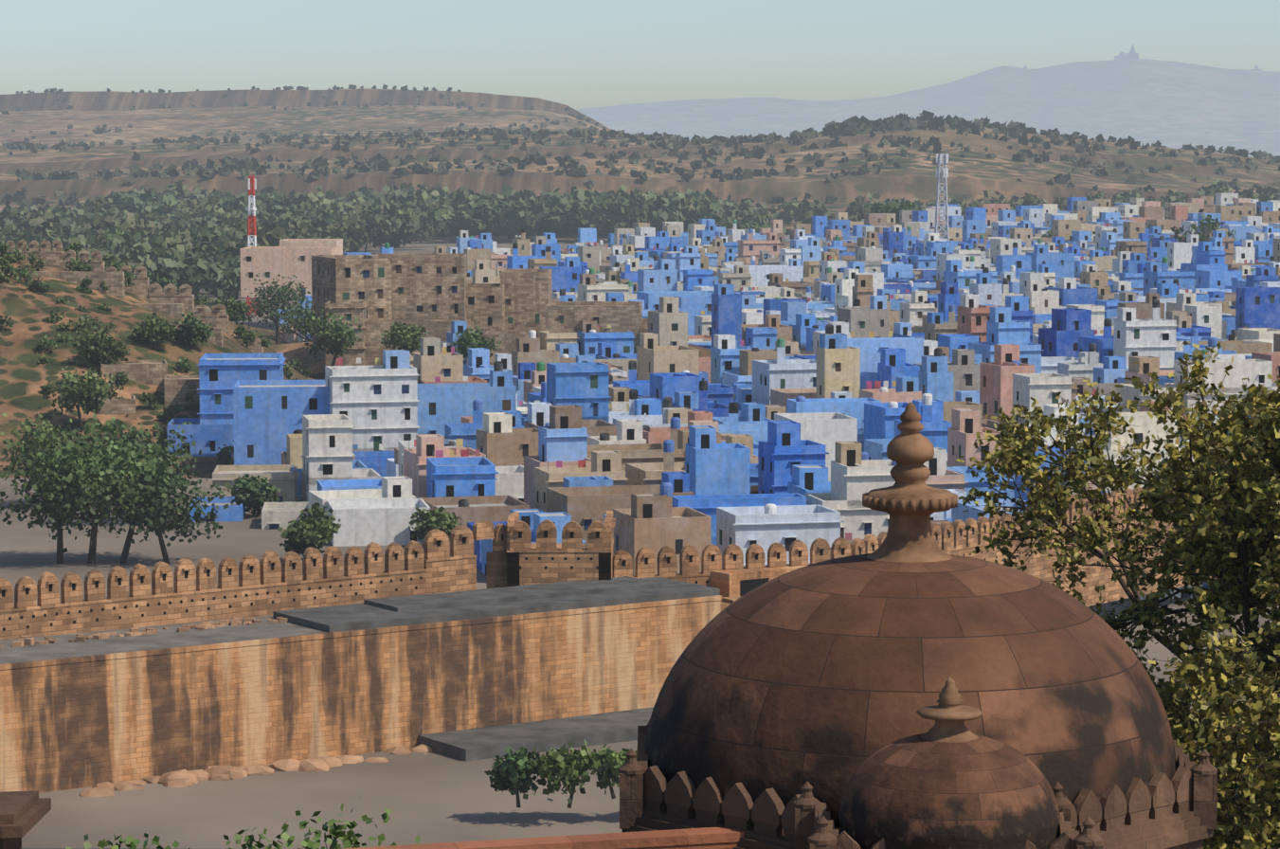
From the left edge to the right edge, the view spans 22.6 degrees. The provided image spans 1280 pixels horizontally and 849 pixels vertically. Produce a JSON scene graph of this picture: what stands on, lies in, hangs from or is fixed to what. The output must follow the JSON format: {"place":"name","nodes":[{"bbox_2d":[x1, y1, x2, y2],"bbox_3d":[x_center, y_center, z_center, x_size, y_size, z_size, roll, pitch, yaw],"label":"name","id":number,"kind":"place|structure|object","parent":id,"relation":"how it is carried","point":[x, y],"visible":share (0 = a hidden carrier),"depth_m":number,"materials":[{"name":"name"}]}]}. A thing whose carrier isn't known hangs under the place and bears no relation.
{"place":"outdoors","nodes":[
{"label":"outdoors","id":0,"kind":"place"},
{"bbox_2d":[0,791,51,848],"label":"stone pillar","id":1,"kind":"structure","parent":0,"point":[23,814],"depth_m":32.82,"materials":[{"name":"stone"}]},
{"bbox_2d":[21,847,179,848],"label":"terrace","id":2,"kind":"structure","parent":0,"point":[90,848],"depth_m":60.26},
{"bbox_2d":[617,721,1217,848],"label":"parapet","id":3,"kind":"structure","parent":2,"relation":"on","point":[1162,810],"depth_m":35.09,"materials":[{"name":"stone"}]},
{"bbox_2d":[343,826,754,848],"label":"parapet wall","id":4,"kind":"structure","parent":3,"relation":"attached to","point":[715,838],"depth_m":34.36,"materials":[{"name":"brown stone"}]},
{"bbox_2d":[644,553,1176,833],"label":"dome","id":5,"kind":"structure","parent":3,"relation":"on","point":[825,679],"depth_m":35.13,"materials":[{"name":"stone"}]},
{"bbox_2d":[862,402,957,562],"bbox_3d":[3.116,0.700,36.903,1.240,1.920,1.240,0,5,1],"label":"finial","id":6,"kind":"object","parent":5,"relation":"on","point":[910,501],"visible":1,"depth_m":36.69,"materials":[{"name":"stone"}]},
{"bbox_2d":[838,733,1060,848],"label":"dome","id":7,"kind":"structure","parent":3,"relation":"on","point":[916,791],"depth_m":32.32,"materials":[{"name":"stone"}]},
{"bbox_2d":[916,676,983,741],"bbox_3d":[3.198,2.934,33.028,0.780,0.676,0.780,0,5,1],"label":"finial","id":8,"kind":"object","parent":7,"relation":"on","point":[949,713],"visible":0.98,"depth_m":32.90,"materials":[{"name":"stone"}]},
{"bbox_2d":[955,340,1279,848],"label":"tree","id":9,"kind":"object","parent":2,"relation":"on","point":[1226,824],"depth_m":44.25,"materials":[{"name":"green plant"}]},
{"bbox_2d":[0,253,317,477],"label":"hill","id":10,"kind":"structure","parent":0,"point":[25,374],"depth_m":399.59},
{"bbox_2d":[6,239,263,353],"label":"hill wall","id":11,"kind":"structure","parent":10,"relation":"on","point":[170,302],"depth_m":438.61,"materials":[{"name":"stone"}]},
{"bbox_2d":[0,614,328,664],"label":"wall top","id":12,"kind":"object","parent":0,"point":[63,647],"depth_m":188.99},
{"bbox_2d":[0,616,288,648],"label":"rubble","id":13,"kind":"object","parent":12,"relation":"on","point":[30,640],"visible":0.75,"depth_m":191.23,"materials":[{"name":"brown stone"}]},
{"bbox_2d":[167,238,342,529],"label":"buildings","id":14,"kind":"structure","parent":0,"point":[265,424],"depth_m":363.71,"materials":[{"name":"blue paint"}]},
{"bbox_2d":[0,486,1217,640],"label":"crenellated wall","id":15,"kind":"structure","parent":0,"point":[440,569],"depth_m":207.50,"materials":[{"name":"stone"}]},
{"bbox_2d":[1,497,1151,630],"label":"wall openings","id":16,"kind":"object","parent":15,"relation":"on","point":[375,559],"depth_m":205.01,"materials":[{"name":"black"}]},
{"bbox_2d":[0,88,1279,229],"bbox_3d":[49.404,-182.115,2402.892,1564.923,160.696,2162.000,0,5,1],"label":"ridge","id":17,"kind":"structure","parent":0,"point":[975,172],"depth_m":1778.23,"materials":[{"name":"brown soil"}]},
{"bbox_2d":[0,83,1279,558],"bbox_3d":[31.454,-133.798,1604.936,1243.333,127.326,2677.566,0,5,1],"label":"foliage","id":18,"kind":"object","parent":17,"relation":"on","point":[195,239],"visible":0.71,"depth_m":1100.02,"materials":[{"name":"green plant"}]},
{"bbox_2d":[0,229,1279,848],"bbox_3d":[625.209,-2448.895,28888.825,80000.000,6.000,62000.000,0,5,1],"label":"ground","id":19,"kind":"structure","parent":0,"point":[432,798],"depth_m":181.29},
{"bbox_2d":[99,359,199,414],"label":"ruins","id":20,"kind":"object","parent":19,"relation":"on","point":[176,387],"visible":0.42,"depth_m":386.28,"materials":[{"name":"stone"}]},
{"bbox_2d":[79,743,432,797],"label":"boulders","id":21,"kind":"object","parent":19,"relation":"on","point":[183,778],"visible":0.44,"depth_m":185.96,"materials":[{"name":"brown stone"}]},
{"bbox_2d":[65,739,637,848],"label":"shrubs","id":22,"kind":"object","parent":19,"relation":"on","point":[564,765],"visible":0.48,"depth_m":172.32,"materials":[{"name":"green plant"}]},
{"bbox_2d":[0,563,809,793],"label":"wall","id":23,"kind":"structure","parent":19,"relation":"on","point":[76,722],"depth_m":191.83,"materials":[{"name":"stone"}]},
{"bbox_2d":[272,576,720,761],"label":"slabs","id":24,"kind":"structure","parent":23,"relation":"on","point":[540,736],"depth_m":198.91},
{"bbox_2d":[721,595,741,602],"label":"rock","id":25,"kind":"object","parent":23,"relation":"on","point":[730,599],"visible":0.13,"depth_m":213.64,"materials":[{"name":"stone"}]},
{"bbox_2d":[739,577,769,595],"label":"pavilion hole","id":26,"kind":"object","parent":23,"relation":"attached to","point":[747,586],"visible":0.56,"depth_m":216.00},
{"bbox_2d":[329,757,615,848],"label":"shrub stems","id":27,"kind":"object","parent":19,"relation":"on","point":[612,793],"visible":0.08,"depth_m":173.62,"materials":[{"name":"brown plant"}]},
{"bbox_2d":[310,253,648,365],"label":"havelis","id":28,"kind":"structure","parent":19,"relation":"on","point":[528,293],"depth_m":481.82,"materials":[{"name":"stone"}]},
{"bbox_2d":[183,255,598,529],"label":"windows","id":29,"kind":"structure","parent":28,"relation":"in","point":[213,376],"depth_m":478.68,"materials":[{"name":"black glass"}]},
{"bbox_2d":[269,342,710,379],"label":"outcrop","id":30,"kind":"object","parent":19,"relation":"on","point":[299,352],"depth_m":500.10,"materials":[{"name":"stone"}]},
{"bbox_2d":[245,153,949,315],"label":"masts","id":31,"kind":"object","parent":19,"relation":"on","point":[941,158],"visible":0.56,"depth_m":893.69},
{"bbox_2d":[0,184,1261,563],"bbox_3d":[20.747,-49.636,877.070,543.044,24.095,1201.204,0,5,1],"label":"trunks","id":32,"kind":"object","parent":19,"relation":"on","point":[93,547],"visible":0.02,"depth_m":282.36,"materials":[{"name":"brown plant"}]},
{"bbox_2d":[273,193,1279,599],"bbox_3d":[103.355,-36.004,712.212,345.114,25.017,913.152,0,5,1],"label":"city houses","id":33,"kind":"structure","parent":19,"relation":"on","point":[649,462],"depth_m":397.16,"materials":[{"name":"blue paint"}]},
{"bbox_2d":[274,198,1279,597],"bbox_3d":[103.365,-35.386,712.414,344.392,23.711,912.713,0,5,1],"label":"windows","id":34,"kind":"structure","parent":33,"relation":"attached to","point":[705,442],"depth_m":406.29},
{"bbox_2d":[576,58,1279,158],"bbox_3d":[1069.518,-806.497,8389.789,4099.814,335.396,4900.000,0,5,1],"label":"mountain","id":35,"kind":"structure","parent":19,"relation":"on","point":[1172,104],"depth_m":8007.03,"materials":[{"name":"grey stone"}]},
{"bbox_2d":[1023,43,1261,71],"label":"buildings","id":36,"kind":"structure","parent":35,"relation":"on","point":[1131,54],"depth_m":8907.48,"materials":[{"name":"grey"}]},
{"bbox_2d":[0,0,1279,109],"label":"sky","id":37,"kind":"structure","parent":0,"point":[576,54],"materials":[{"name":"blue"}]}
]}

